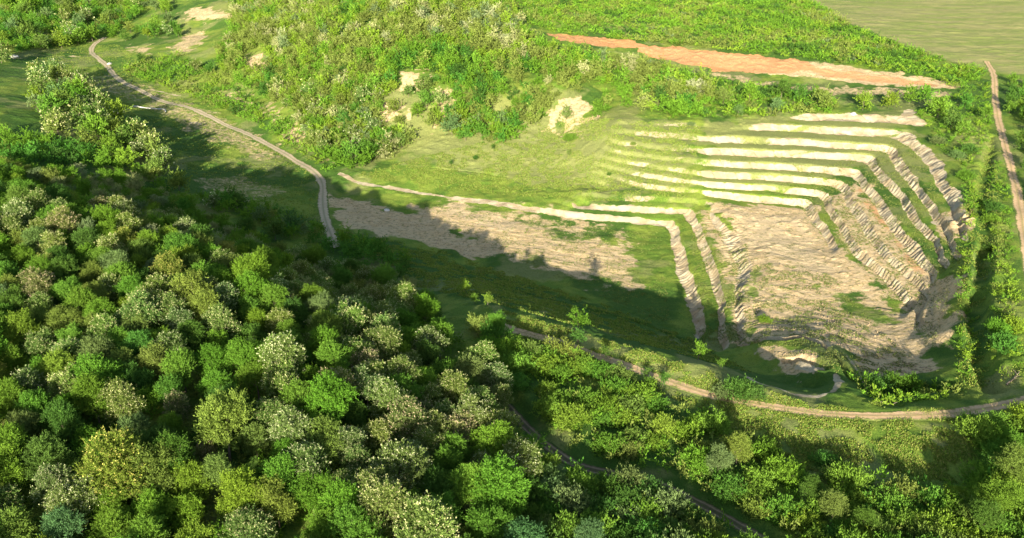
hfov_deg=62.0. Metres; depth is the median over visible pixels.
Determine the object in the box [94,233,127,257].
flowering tree
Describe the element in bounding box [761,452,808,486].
shrub
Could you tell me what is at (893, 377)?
shrub
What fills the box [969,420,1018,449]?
shrub
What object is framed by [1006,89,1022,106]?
broadleaf tree
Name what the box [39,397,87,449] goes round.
locust tree
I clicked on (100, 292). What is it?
locust tree
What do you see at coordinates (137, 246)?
locust tree
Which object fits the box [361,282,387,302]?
flowering tree
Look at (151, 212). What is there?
locust tree
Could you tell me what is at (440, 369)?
locust tree
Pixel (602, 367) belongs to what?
shrub
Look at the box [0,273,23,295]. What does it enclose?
locust tree
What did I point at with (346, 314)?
flowering tree
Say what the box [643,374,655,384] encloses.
sapling
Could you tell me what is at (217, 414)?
locust tree
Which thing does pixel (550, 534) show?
shrub
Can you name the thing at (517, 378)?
shrub
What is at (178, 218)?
flowering tree
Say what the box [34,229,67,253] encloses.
flowering tree
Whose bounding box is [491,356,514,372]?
shrub
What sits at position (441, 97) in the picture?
flowering tree
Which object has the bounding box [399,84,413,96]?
flowering tree
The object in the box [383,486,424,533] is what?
locust tree
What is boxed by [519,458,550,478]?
shrub
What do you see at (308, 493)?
locust tree
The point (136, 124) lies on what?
broadleaf tree
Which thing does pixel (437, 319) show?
locust tree
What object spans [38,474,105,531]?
flowering tree
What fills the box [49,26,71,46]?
broadleaf tree
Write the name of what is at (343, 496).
locust tree
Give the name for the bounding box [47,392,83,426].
locust tree
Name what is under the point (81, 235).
locust tree
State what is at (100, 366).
locust tree
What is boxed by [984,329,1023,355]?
shrub
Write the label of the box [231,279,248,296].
locust tree
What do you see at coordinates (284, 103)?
flowering tree
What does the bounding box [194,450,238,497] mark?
locust tree
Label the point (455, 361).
locust tree
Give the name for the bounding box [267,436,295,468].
locust tree
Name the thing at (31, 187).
locust tree
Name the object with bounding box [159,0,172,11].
broadleaf tree
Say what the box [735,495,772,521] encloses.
shrub
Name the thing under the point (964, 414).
shrub
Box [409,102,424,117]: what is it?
broadleaf tree
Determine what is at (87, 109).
broadleaf tree
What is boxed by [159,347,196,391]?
locust tree
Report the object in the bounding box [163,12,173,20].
broadleaf tree
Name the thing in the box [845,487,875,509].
shrub
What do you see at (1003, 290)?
ditch scrub
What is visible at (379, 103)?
broadleaf tree
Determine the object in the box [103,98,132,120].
broadleaf tree
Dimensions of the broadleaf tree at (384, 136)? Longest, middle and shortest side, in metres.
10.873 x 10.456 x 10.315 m
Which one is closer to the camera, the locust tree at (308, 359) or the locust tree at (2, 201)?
the locust tree at (308, 359)
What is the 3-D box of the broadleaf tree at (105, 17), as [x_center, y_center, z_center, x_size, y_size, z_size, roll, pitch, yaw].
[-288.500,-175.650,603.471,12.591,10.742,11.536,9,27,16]
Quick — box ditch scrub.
[914,81,1023,378]
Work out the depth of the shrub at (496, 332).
189.81 m
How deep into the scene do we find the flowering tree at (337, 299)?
179.49 m
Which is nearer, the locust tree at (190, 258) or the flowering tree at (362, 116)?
the locust tree at (190, 258)
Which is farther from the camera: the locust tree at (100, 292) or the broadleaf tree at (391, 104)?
the broadleaf tree at (391, 104)
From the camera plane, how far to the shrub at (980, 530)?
134.50 m
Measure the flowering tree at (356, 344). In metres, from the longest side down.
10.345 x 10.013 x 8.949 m
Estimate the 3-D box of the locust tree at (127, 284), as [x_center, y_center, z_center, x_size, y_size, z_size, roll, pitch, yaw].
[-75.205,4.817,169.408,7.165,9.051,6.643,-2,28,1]
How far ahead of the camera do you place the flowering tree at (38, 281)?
163.61 m
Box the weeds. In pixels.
[425,141,960,373]
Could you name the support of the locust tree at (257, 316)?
on the ground at (728, 192)
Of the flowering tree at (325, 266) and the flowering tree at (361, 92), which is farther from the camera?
the flowering tree at (361, 92)
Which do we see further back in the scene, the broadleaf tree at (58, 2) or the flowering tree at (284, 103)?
the broadleaf tree at (58, 2)
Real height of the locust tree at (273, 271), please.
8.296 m
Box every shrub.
[464,311,490,338]
[475,333,504,350]
[478,317,514,339]
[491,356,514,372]
[492,336,526,356]
[500,348,539,376]
[503,345,536,372]
[505,333,527,344]
[508,473,553,510]
[509,371,532,393]
[511,430,548,453]
[513,500,548,522]
[515,338,544,360]
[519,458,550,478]
[522,511,569,537]
[525,351,564,379]
[527,462,570,486]
[527,511,565,537]
[528,474,570,506]
[529,392,567,425]
[530,377,560,401]
[532,344,568,367]
[535,493,568,519]
[536,452,561,472]
[542,389,575,409]
[543,335,580,357]
[544,362,574,382]
[547,400,593,432]
[547,480,595,517]
[550,508,604,537]
[555,356,585,379]
[559,345,594,365]
[559,383,604,410]
[561,133,577,142]
[565,461,601,494]
[568,506,620,537]
[571,353,599,378]
[573,402,598,426]
[578,489,619,520]
[580,359,619,381]
[586,429,629,463]
[587,470,630,499]
[588,394,622,417]
[589,406,620,430]
[592,385,613,398]
[597,375,632,397]
[600,361,637,384]
[601,460,649,491]
[602,519,648,537]
[605,498,642,527]
[606,484,648,510]
[608,401,644,430]
[610,393,646,420]
[611,385,641,405]
[613,530,662,537]
[614,434,647,461]
[621,426,648,446]
[622,380,662,407]
[622,497,670,529]
[624,513,670,537]
[629,474,671,502]
[634,392,671,416]
[638,480,693,521]
[641,430,668,451]
[647,411,680,438]
[649,523,695,537]
[656,516,689,536]
[665,497,711,528]
[668,420,699,443]
[672,526,711,537]
[674,441,721,483]
[681,435,720,458]
[681,513,729,536]
[684,409,708,433]
[694,405,733,438]
[700,527,733,537]
[701,463,736,489]
[704,466,748,506]
[709,380,737,402]
[719,373,756,403]
[730,438,760,462]
[730,478,768,506]
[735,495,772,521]
[737,458,780,500]
[737,526,766,537]
[740,383,767,404]
[751,435,783,464]
[757,313,773,322]
[757,491,809,532]
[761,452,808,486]
[775,503,827,537]
[792,496,824,522]
[797,522,833,537]
[804,493,833,517]
[805,449,840,468]
[815,458,843,485]
[817,520,850,537]
[823,457,876,493]
[829,514,861,537]
[830,498,860,517]
[835,520,880,537]
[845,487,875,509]
[847,525,879,537]
[855,511,902,537]
[861,373,897,395]
[868,480,923,517]
[871,514,894,528]
[874,471,930,510]
[874,529,910,537]
[879,370,907,389]
[883,505,928,533]
[896,371,927,391]
[896,511,951,537]
[904,507,927,529]
[906,532,941,537]
[907,482,951,513]
[913,503,978,537]
[927,134,947,143]
[932,488,974,522]
[933,526,966,537]
[934,502,962,520]
[938,482,975,501]
[948,149,969,159]
[949,492,1013,529]
[950,414,1004,448]
[952,526,983,537]
[955,169,978,179]
[956,409,1000,437]
[958,456,1005,484]
[959,143,980,153]
[959,519,1010,537]
[965,482,1013,505]
[966,474,993,494]
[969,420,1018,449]
[971,451,1001,472]
[972,435,1010,463]
[972,529,1011,537]
[978,213,1001,222]
[980,242,994,251]
[982,408,1018,430]
[983,200,1004,212]
[983,315,1014,335]
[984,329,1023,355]
[987,467,1023,492]
[991,510,1023,537]
[994,422,1023,439]
[999,313,1023,333]
[1002,398,1023,427]
[1005,508,1023,535]
[1006,413,1023,434]
[1007,496,1023,520]
[1009,527,1023,537]
[1012,504,1023,520]
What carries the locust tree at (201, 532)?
on the ground at (728, 192)
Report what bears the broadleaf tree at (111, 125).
on the ground at (728, 192)
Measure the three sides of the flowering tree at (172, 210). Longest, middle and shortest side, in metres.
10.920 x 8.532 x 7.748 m
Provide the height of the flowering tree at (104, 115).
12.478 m
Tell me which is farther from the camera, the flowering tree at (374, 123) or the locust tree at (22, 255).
the flowering tree at (374, 123)
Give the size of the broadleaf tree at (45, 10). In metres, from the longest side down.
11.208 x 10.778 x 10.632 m
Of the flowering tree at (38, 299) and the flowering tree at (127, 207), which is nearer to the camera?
the flowering tree at (38, 299)
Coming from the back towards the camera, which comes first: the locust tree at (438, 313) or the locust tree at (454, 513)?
the locust tree at (438, 313)
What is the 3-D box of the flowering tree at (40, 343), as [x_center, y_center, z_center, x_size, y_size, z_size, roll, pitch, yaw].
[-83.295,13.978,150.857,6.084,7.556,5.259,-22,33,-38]
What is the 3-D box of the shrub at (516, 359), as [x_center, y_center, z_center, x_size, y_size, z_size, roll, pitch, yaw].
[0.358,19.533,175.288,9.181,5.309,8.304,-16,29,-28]
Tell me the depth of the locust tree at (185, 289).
164.45 m
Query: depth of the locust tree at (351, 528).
114.57 m
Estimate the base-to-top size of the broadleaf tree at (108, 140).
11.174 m
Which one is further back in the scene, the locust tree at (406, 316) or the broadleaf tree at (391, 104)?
the broadleaf tree at (391, 104)
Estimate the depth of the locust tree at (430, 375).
157.36 m
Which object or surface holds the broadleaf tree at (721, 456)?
on the ground at (728, 192)
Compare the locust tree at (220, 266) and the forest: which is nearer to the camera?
the locust tree at (220, 266)
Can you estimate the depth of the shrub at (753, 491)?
142.99 m
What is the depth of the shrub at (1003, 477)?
146.76 m
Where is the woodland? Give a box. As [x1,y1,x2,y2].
[212,0,720,168]
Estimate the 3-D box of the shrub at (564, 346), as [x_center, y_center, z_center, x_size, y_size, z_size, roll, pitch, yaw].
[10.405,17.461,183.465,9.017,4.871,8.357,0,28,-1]
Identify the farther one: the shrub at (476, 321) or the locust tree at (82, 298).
the shrub at (476, 321)
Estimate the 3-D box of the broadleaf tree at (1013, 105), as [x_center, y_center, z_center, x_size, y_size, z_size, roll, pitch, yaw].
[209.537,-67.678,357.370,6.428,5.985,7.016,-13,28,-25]
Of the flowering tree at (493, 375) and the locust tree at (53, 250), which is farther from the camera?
the locust tree at (53, 250)
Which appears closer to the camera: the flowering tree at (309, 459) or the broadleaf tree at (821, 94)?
the flowering tree at (309, 459)
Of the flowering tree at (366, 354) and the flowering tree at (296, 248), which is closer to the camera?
the flowering tree at (366, 354)
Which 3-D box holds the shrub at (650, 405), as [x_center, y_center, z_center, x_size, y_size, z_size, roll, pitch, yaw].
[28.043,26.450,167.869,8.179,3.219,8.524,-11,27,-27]
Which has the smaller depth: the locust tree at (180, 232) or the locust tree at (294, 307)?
the locust tree at (294, 307)
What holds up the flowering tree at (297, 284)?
on the ground at (728, 192)
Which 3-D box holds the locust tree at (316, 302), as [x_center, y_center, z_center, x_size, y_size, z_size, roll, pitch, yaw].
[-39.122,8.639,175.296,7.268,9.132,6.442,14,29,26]
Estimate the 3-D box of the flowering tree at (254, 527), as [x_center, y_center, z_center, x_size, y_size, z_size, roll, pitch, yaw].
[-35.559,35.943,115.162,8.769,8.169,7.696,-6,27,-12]
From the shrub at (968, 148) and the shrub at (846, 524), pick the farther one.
the shrub at (968, 148)
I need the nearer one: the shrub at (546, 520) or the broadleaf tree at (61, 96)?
the shrub at (546, 520)
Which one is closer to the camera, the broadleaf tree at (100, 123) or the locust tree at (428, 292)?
the locust tree at (428, 292)
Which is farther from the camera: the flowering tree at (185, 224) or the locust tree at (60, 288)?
the flowering tree at (185, 224)
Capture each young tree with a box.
[566,305,590,329]
[569,327,589,343]
[569,346,584,356]
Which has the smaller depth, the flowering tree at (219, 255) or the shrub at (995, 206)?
the flowering tree at (219, 255)
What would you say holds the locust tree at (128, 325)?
on the ground at (728, 192)
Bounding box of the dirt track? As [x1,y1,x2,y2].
[88,37,339,247]
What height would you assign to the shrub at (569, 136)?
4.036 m
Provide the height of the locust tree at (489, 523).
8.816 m
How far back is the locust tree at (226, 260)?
186.62 m
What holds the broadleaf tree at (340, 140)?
on the ground at (728, 192)
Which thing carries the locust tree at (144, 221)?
on the ground at (728, 192)
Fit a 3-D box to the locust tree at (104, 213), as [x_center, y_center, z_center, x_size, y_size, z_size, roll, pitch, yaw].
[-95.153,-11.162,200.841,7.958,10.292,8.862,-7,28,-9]
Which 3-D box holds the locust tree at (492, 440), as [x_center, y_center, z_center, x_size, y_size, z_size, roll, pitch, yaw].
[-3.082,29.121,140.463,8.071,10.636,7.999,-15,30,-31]
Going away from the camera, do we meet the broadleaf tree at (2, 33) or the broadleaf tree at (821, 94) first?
the broadleaf tree at (821, 94)
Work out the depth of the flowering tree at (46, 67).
457.21 m
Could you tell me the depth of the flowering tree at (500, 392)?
159.40 m
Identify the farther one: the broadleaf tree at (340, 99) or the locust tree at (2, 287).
the broadleaf tree at (340, 99)
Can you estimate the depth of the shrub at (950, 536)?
131.92 m
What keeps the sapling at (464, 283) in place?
on the ground at (728, 192)
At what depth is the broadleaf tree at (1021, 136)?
313.63 m
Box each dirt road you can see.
[505,324,1023,420]
[983,61,1023,277]
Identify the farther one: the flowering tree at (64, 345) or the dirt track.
the dirt track
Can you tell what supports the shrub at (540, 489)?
on the ground at (728, 192)
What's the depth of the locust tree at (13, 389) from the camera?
132.59 m
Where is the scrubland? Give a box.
[121,0,987,407]
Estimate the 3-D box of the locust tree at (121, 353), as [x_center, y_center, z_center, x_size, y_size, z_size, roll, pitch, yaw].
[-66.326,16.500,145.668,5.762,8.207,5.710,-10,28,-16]
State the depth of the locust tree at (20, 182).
226.21 m
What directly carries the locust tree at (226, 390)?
on the ground at (728, 192)
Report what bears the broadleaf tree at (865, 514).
on the ground at (728, 192)
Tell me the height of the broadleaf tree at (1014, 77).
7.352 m
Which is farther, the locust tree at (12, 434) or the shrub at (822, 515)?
the shrub at (822, 515)
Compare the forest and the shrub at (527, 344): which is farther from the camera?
the forest
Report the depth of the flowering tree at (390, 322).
169.94 m
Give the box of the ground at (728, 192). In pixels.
[0,0,1023,537]
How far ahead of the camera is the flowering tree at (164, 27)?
565.47 m
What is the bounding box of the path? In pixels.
[508,404,768,537]
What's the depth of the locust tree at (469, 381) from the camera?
160.84 m
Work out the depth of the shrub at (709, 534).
129.67 m
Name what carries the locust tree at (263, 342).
on the ground at (728, 192)
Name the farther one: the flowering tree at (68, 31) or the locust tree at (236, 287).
the flowering tree at (68, 31)
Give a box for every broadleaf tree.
[0,0,17,8]
[0,30,9,40]
[0,39,16,54]
[3,14,18,30]
[8,14,26,24]
[11,0,35,11]
[14,18,36,41]
[15,1,32,16]
[22,83,44,106]
[26,10,43,24]
[26,20,39,33]
[26,89,43,111]
[29,31,48,49]
[32,91,68,118]
[39,6,52,16]
[44,81,66,98]
[45,63,64,81]
[45,80,62,92]
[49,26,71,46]
[51,83,72,112]
[53,0,72,6]
[57,79,76,102]
[58,76,71,87]
[60,0,79,14]
[62,74,86,97]
[64,25,86,44]
[66,97,84,114]
[68,22,86,32]
[68,81,93,101]
[69,65,80,79]
[71,11,85,23]
[73,0,85,14]
[73,108,113,142]
[74,124,102,148]
[80,0,101,16]
[80,98,108,122]
[82,24,99,40]
[94,13,113,24]
[96,133,123,152]
[97,0,115,7]
[97,140,120,164]
[101,7,115,18]
[101,118,137,150]
[102,6,114,14]
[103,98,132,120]
[103,115,124,135]
[111,144,143,169]
[119,29,131,40]
[122,19,134,31]
[123,116,146,135]
[125,2,140,17]
[132,24,141,32]
[136,52,145,61]
[137,21,147,35]
[139,153,168,179]
[141,27,151,35]
[142,133,174,164]
[146,21,161,37]
[148,0,161,9]
[148,14,162,26]
[158,0,171,6]
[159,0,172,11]
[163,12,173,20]
[164,166,192,193]
[169,20,179,27]
[172,24,182,36]
[203,61,216,72]
[228,190,247,208]
[250,204,270,222]
[261,217,286,241]
[281,206,306,234]
[299,91,317,109]
[308,114,322,127]
[310,79,327,94]
[322,123,333,131]
[327,126,346,143]
[328,142,340,155]
[330,85,340,99]
[332,92,347,104]
[332,137,346,147]
[333,110,353,129]
[337,135,360,160]
[342,121,359,138]
[343,77,358,94]
[349,100,360,114]
[355,136,367,155]
[359,135,381,162]
[366,73,384,93]
[368,124,386,141]
[370,98,386,113]
[376,127,397,141]
[384,97,404,116]
[386,77,398,89]
[391,114,405,123]
[392,127,411,150]
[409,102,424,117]
[414,75,434,94]
[416,87,436,107]
[421,107,443,127]
[429,100,442,113]
[440,110,462,131]
[442,101,455,120]
[453,95,466,111]
[455,122,476,140]
[463,112,480,129]
[464,94,484,113]
[473,117,490,142]
[478,105,497,121]
[488,310,506,329]
[491,120,512,141]
[493,107,510,125]
[559,103,573,118]
[590,96,611,118]
[704,443,734,471]
[715,86,734,104]
[722,431,753,463]
[733,103,743,115]
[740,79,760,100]
[768,77,791,96]
[769,96,785,110]
[789,83,812,99]
[798,473,823,500]
[809,83,833,110]
[818,488,850,522]
[849,504,879,534]
[852,88,875,109]
[880,90,901,107]
[901,82,921,103]
[918,83,936,101]
[923,89,951,117]
[943,103,970,126]
[953,120,975,136]
[957,92,973,109]
[968,475,1023,516]
[970,497,1007,530]
[976,105,993,117]
[991,441,1023,483]
[998,430,1023,456]
[1002,100,1021,112]
[1004,71,1018,85]
[1006,82,1022,94]
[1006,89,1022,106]
[1013,128,1023,151]
[1015,96,1023,111]
[1017,86,1023,95]
[1017,106,1023,118]
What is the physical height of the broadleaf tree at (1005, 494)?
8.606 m
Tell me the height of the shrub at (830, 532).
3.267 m
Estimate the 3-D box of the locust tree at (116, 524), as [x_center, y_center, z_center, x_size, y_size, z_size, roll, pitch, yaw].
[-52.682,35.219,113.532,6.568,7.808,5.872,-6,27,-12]
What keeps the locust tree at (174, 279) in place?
on the ground at (728, 192)
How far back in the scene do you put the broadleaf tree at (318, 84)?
408.57 m
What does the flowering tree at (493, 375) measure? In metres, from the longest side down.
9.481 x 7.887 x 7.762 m
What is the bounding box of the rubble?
[343,118,957,372]
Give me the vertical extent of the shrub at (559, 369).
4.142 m
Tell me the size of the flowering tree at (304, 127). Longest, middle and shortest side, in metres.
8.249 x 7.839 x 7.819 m
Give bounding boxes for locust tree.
[0,179,7,192]
[0,197,8,214]
[0,231,16,253]
[0,253,13,265]
[0,260,22,282]
[0,267,11,280]
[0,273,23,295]
[0,282,12,298]
[0,282,30,315]
[0,303,14,331]
[0,311,12,333]
[0,326,14,360]
[0,343,29,374]
[0,376,26,424]
[0,420,29,461]
[0,441,30,487]
[0,502,42,537]
[2,307,41,352]
[3,408,45,455]
[4,183,30,202]
[5,176,40,190]
[6,227,35,250]
[7,243,35,267]
[11,387,50,438]
[17,429,76,481]
[19,225,48,254]
[20,354,48,386]
[21,182,50,199]
[22,254,57,274]
[28,203,60,224]
[30,302,53,335]
[30,346,75,385]
[35,502,87,537]
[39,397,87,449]
[40,244,74,259]
[41,303,88,343]
[43,183,75,201]
[45,254,82,283]
[47,274,82,306]
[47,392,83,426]
[52,205,74,232]
[53,252,79,272]
[55,321,84,347]
[61,285,97,320]
[64,202,84,223]
[66,351,126,411]
[68,372,110,422]
[69,424,101,455]
[70,225,100,256]
[73,334,115,364]
[76,432,114,469]
[77,260,104,284]
[79,312,99,336]
[80,245,123,281]
[80,279,110,300]
[81,296,118,317]
[87,486,130,526]
[87,504,137,537]
[89,203,121,228]
[92,220,116,241]
[96,249,129,276]
[102,259,144,295]
[103,326,129,357]
[107,346,139,375]
[112,273,144,299]
[114,296,129,316]
[115,533,143,537]
[116,327,156,364]
[116,410,152,442]
[116,438,178,501]
[117,314,151,333]
[121,360,154,396]
[122,484,175,530]
[123,238,155,263]
[126,511,172,537]
[128,253,151,271]
[134,216,155,233]
[134,266,153,283]
[134,421,181,449]
[135,341,174,382]
[136,229,161,259]
[140,210,166,227]
[146,325,171,341]
[148,429,199,490]
[149,248,166,259]
[153,373,182,404]
[156,410,190,438]
[158,225,178,245]
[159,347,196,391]
[161,213,177,228]
[161,489,207,536]
[162,230,202,254]
[165,459,212,503]
[167,268,215,321]
[168,243,199,264]
[168,273,190,292]
[171,229,192,244]
[173,517,215,537]
[176,316,206,354]
[179,252,202,274]
[184,259,216,278]
[186,288,224,326]
[189,223,215,250]
[191,230,212,261]
[191,387,255,461]
[191,415,225,439]
[193,342,229,376]
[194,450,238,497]
[197,367,237,400]
[198,241,223,267]
[200,327,228,352]
[204,383,242,405]
[207,262,231,278]
[211,267,234,285]
[214,463,272,520]
[220,252,245,272]
[221,335,262,375]
[229,251,272,285]
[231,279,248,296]
[232,236,259,253]
[233,269,273,309]
[235,355,269,399]
[235,421,273,455]
[237,294,261,319]
[237,320,268,341]
[239,463,268,487]
[242,307,270,330]
[248,473,297,527]
[252,245,280,269]
[256,244,284,263]
[258,451,303,505]
[259,283,289,316]
[259,332,299,368]
[261,264,284,284]
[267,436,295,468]
[273,319,304,341]
[278,378,323,416]
[280,327,305,351]
[282,296,308,325]
[287,468,337,514]
[293,346,315,368]
[295,283,323,314]
[296,412,347,467]
[297,362,327,386]
[298,243,328,265]
[298,369,359,432]
[299,410,330,440]
[300,273,320,285]
[301,504,348,537]
[303,288,336,313]
[304,309,344,335]
[304,323,339,365]
[313,338,355,369]
[317,476,365,526]
[320,285,337,308]
[321,302,336,315]
[325,277,344,297]
[326,364,352,373]
[326,501,389,537]
[330,263,353,284]
[337,398,369,429]
[342,257,361,276]
[359,300,374,311]
[365,262,398,285]
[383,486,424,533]
[386,372,426,402]
[388,338,412,359]
[394,307,418,328]
[398,325,420,350]
[403,437,429,462]
[404,321,421,331]
[410,288,438,310]
[411,292,440,324]
[411,464,459,502]
[412,365,438,392]
[413,338,440,378]
[415,295,442,323]
[423,316,453,337]
[429,319,454,360]
[429,358,455,382]
[429,442,464,483]
[430,488,464,524]
[439,431,472,471]
[446,460,488,513]
[449,354,467,369]
[450,374,482,401]
[452,352,486,385]
[459,450,532,519]
[460,501,518,537]
[465,419,515,458]
[499,515,547,537]
[573,516,605,537]
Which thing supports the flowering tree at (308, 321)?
on the ground at (728, 192)
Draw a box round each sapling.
[458,278,470,292]
[470,292,478,303]
[481,294,491,304]
[600,345,610,357]
[641,367,653,376]
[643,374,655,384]
[657,370,673,384]
[691,340,711,358]
[716,357,726,368]
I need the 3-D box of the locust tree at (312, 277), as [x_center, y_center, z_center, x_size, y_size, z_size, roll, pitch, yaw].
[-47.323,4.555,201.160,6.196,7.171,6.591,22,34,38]
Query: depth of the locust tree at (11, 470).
119.53 m
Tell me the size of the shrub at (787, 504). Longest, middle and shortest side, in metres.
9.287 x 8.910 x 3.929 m
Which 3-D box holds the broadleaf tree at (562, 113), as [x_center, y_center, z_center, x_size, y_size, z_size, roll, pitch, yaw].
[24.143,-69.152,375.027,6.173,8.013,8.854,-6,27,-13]
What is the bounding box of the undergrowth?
[0,212,1022,537]
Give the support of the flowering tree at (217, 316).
on the ground at (728, 192)
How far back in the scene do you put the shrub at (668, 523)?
131.97 m
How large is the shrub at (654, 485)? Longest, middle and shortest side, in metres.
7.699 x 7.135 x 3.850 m
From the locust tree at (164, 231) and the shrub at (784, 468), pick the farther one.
the locust tree at (164, 231)
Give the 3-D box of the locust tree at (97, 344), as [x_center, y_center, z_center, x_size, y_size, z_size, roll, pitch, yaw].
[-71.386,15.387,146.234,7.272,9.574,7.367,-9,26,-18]
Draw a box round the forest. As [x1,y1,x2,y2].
[0,0,415,279]
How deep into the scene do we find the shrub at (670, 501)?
137.56 m
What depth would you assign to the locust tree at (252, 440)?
131.32 m
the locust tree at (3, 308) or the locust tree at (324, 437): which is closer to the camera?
the locust tree at (324, 437)
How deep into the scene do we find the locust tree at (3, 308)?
157.63 m
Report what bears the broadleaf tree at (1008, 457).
on the ground at (728, 192)
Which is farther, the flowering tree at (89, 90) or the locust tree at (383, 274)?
the flowering tree at (89, 90)
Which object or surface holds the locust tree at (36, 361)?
on the ground at (728, 192)
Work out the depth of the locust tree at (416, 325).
180.97 m
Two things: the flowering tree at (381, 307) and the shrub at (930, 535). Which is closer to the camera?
the shrub at (930, 535)
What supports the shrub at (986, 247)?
on the ground at (728, 192)
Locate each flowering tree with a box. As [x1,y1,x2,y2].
[0,42,12,62]
[0,197,35,231]
[0,213,27,239]
[0,359,6,379]
[0,480,24,519]
[3,365,49,402]
[15,290,55,317]
[17,186,52,216]
[17,266,55,302]
[21,326,55,357]
[22,57,41,75]
[24,66,49,89]
[26,61,50,84]
[26,216,54,240]
[28,462,82,506]
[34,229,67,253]
[34,253,52,269]
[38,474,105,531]
[39,56,64,80]
[39,107,73,140]
[40,107,66,132]
[41,196,68,214]
[44,204,81,242]
[46,361,86,407]
[50,335,91,361]
[54,7,72,20]
[57,66,73,81]
[60,19,74,28]
[63,25,79,35]
[64,103,94,136]
[69,71,100,87]
[70,67,92,79]
[71,424,152,507]
[73,92,92,112]
[76,7,94,24]
[79,77,96,92]
[83,85,101,99]
[83,85,109,109]
[83,95,105,112]
[83,311,121,338]
[87,195,109,211]
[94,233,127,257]
[95,272,120,304]
[96,377,148,425]
[97,109,121,128]
[106,194,131,208]
[113,198,141,217]
[113,203,140,229]
[113,210,144,237]
[113,226,142,257]
[114,289,165,328]
[124,287,165,320]
[127,118,153,143]
[129,135,150,159]
[130,0,144,6]
[134,128,168,155]
[134,271,175,301]
[146,145,179,170]
[148,250,185,278]
[154,290,189,325]
[154,328,190,356]
[158,306,193,334]
[159,21,173,35]
[161,388,191,421]
[162,212,181,222]
[164,206,184,216]
[172,215,196,232]
[185,57,201,71]
[191,438,217,465]
[199,275,218,293]
[200,301,241,341]
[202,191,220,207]
[205,248,239,268]
[212,280,240,314]
[216,503,277,537]
[251,396,288,427]
[255,329,307,382]
[258,355,300,405]
[259,288,295,311]
[264,272,287,287]
[264,307,294,334]
[264,405,314,445]
[278,265,299,288]
[280,439,331,484]
[281,98,288,108]
[283,243,304,255]
[286,279,304,303]
[288,258,317,279]
[297,120,311,135]
[299,77,315,95]
[301,330,315,350]
[304,128,328,145]
[304,313,316,328]
[306,98,324,115]
[312,365,356,411]
[313,268,330,281]
[314,276,341,296]
[315,135,331,153]
[315,255,341,276]
[327,294,347,310]
[330,298,368,337]
[330,467,360,494]
[332,103,348,121]
[332,333,351,346]
[332,425,367,465]
[336,282,363,297]
[336,295,367,333]
[339,442,373,475]
[340,335,379,366]
[344,346,384,384]
[347,294,368,307]
[347,464,397,513]
[349,307,376,340]
[349,358,393,401]
[350,364,386,412]
[352,84,371,103]
[352,264,378,286]
[357,474,417,537]
[358,110,375,125]
[360,324,402,363]
[360,418,395,454]
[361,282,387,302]
[361,295,376,312]
[365,310,403,337]
[365,439,433,497]
[367,116,381,131]
[367,376,412,420]
[371,87,384,99]
[372,299,398,324]
[377,135,391,153]
[380,281,395,297]
[380,394,429,443]
[381,354,423,387]
[383,280,397,288]
[385,296,416,319]
[386,278,422,322]
[389,490,460,537]
[395,349,422,383]
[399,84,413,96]
[410,324,451,362]
[412,424,447,463]
[414,397,432,423]
[416,382,446,409]
[420,408,456,438]
[433,88,451,104]
[433,398,458,419]
[435,369,472,407]
[445,410,478,445]
[450,391,492,431]
[455,340,499,373]
[455,385,502,413]
[468,449,495,469]
[473,407,523,442]
[477,361,514,391]
[489,382,513,414]
[499,433,544,476]
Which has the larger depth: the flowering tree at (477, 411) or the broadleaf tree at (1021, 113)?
the broadleaf tree at (1021, 113)
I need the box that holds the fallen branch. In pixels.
[1006,370,1019,384]
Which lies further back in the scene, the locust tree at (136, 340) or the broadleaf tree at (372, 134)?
the broadleaf tree at (372, 134)
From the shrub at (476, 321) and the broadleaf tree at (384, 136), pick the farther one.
the broadleaf tree at (384, 136)
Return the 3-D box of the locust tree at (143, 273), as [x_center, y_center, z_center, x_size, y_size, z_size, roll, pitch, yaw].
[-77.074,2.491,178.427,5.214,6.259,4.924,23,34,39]
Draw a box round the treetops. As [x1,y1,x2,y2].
[0,155,507,537]
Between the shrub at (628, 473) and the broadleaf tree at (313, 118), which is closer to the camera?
the shrub at (628, 473)
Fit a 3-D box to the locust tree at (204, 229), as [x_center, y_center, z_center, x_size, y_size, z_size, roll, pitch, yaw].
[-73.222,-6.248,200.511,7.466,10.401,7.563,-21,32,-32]
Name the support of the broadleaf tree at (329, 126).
on the ground at (728, 192)
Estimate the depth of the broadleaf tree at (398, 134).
365.08 m
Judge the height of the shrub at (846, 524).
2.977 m
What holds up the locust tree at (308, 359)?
on the ground at (728, 192)
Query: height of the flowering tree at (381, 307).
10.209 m
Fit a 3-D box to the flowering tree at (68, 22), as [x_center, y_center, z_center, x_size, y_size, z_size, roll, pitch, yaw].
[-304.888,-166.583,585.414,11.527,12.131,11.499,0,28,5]
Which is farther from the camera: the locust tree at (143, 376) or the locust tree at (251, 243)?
the locust tree at (251, 243)
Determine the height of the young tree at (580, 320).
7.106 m
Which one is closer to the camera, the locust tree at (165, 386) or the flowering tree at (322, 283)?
the locust tree at (165, 386)
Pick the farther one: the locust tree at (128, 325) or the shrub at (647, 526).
the locust tree at (128, 325)
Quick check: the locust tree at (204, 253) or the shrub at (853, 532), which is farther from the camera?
the locust tree at (204, 253)
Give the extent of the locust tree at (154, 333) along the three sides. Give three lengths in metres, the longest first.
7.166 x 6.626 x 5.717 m
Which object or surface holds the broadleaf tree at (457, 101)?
on the ground at (728, 192)
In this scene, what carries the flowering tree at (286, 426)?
on the ground at (728, 192)

